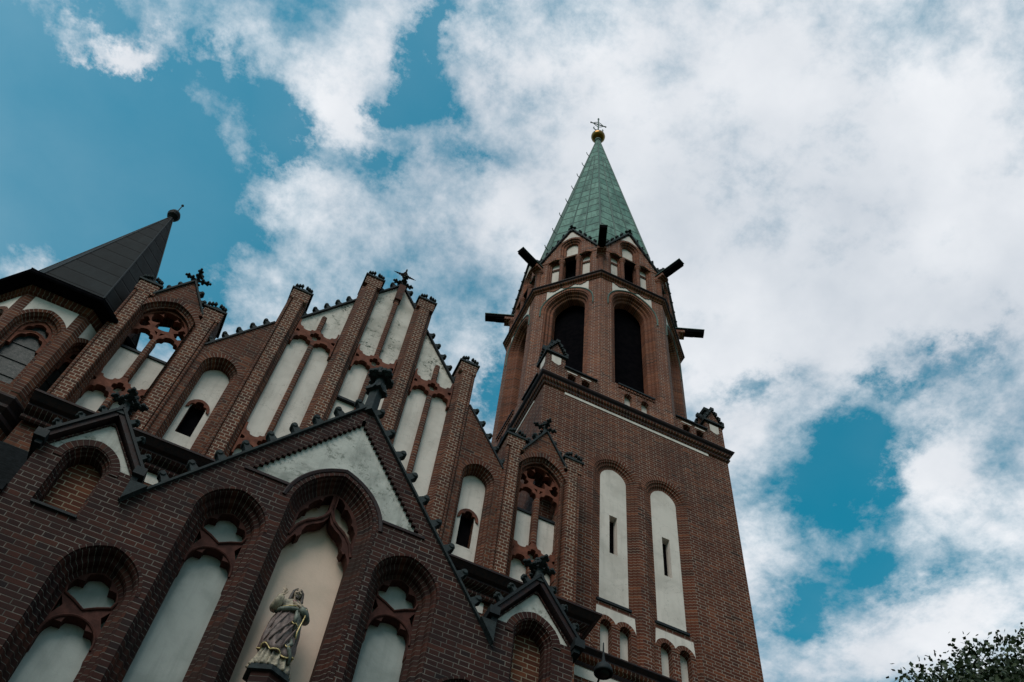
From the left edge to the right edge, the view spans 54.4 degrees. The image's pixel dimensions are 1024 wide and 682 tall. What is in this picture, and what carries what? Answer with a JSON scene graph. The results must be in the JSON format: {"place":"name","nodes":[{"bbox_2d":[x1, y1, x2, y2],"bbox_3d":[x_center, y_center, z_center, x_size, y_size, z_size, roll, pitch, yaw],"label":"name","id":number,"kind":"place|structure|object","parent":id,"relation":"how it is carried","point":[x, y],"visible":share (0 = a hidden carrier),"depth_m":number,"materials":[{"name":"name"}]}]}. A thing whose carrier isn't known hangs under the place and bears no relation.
{"place":"outdoors","nodes":[
{"label":"outdoors","id":0,"kind":"place"},
{"bbox_2d":[3,268,601,681],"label":"church gable","id":1,"kind":"structure","parent":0,"point":[204,395],"depth_m":18.48,"materials":[{"name":"brick"}]},
{"bbox_2d":[0,0,1023,681],"label":"sky","id":2,"kind":"structure","parent":0,"point":[837,186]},
{"label":"ground","id":3,"kind":"structure","parent":0,"visible":0},
{"bbox_2d":[0,204,183,441],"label":"stair turret","id":4,"kind":"object","parent":3,"relation":"on","point":[55,318],"visible":0.53,"depth_m":17.25,"materials":[{"name":"brick"}]},
{"bbox_2d":[0,327,47,383],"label":"window glass","id":5,"kind":"structure","parent":4,"relation":"in","point":[15,356],"depth_m":16.25,"materials":[{"name":"grey glass"}]},
{"bbox_2d":[38,356,76,391],"bbox_3d":[-7.546,0.744,16.521,0.045,1.832,0.544,-15,-61,14],"label":"window glass","id":6,"kind":"structure","parent":4,"relation":"in","point":[56,374],"depth_m":16.47,"materials":[{"name":"black glass"}]},
{"bbox_2d":[0,366,584,681],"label":"entrance porch","id":7,"kind":"object","parent":3,"relation":"on","point":[113,568],"visible":1,"depth_m":11.94,"materials":[{"name":"brick"}]},
{"bbox_2d":[42,465,99,514],"bbox_3d":[-5.159,1.784,11.651,0.430,1.030,0.020,24,-60,-9],"label":"blind window","id":8,"kind":"structure","parent":7,"relation":"in","point":[76,483],"depth_m":11.70,"materials":[{"name":"brick"}]},
{"bbox_2d":[242,585,309,681],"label":"statue","id":9,"kind":"object","parent":7,"relation":"on","point":[272,659],"visible":1,"depth_m":10.96,"materials":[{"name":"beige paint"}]},
{"bbox_2d":[510,635,539,681],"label":"blind window","id":10,"kind":"structure","parent":7,"relation":"in","point":[526,654],"depth_m":12.65,"materials":[{"name":"brick"}]},
{"bbox_2d":[485,118,763,681],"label":"bell tower","id":11,"kind":"structure","parent":3,"relation":"on","point":[594,359],"depth_m":23.14,"materials":[{"name":"brick"}]},
{"bbox_2d":[594,642,612,681],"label":"wall lantern","id":12,"kind":"object","parent":11,"relation":"attached to","point":[603,669],"depth_m":15.43,"materials":[{"name":"metal"}]},
{"bbox_2d":[609,522,613,553],"bbox_3d":[1.993,4.078,20.358,0.180,1.160,0.020,24,-60,-9],"label":"slit window","id":13,"kind":"structure","parent":11,"relation":"in","point":[611,533],"depth_m":20.42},
{"bbox_2d":[662,544,667,575],"bbox_3d":[3.114,4.571,20.551,0.180,1.160,0.020,24,-60,-9],"label":"slit window","id":14,"kind":"structure","parent":11,"relation":"in","point":[663,545],"depth_m":20.62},
{"bbox_2d":[886,622,1023,681],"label":"tree","id":15,"kind":"object","parent":3,"relation":"on","point":[995,672],"visible":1,"depth_m":18.69,"materials":[{"name":"green plant"}]}
]}

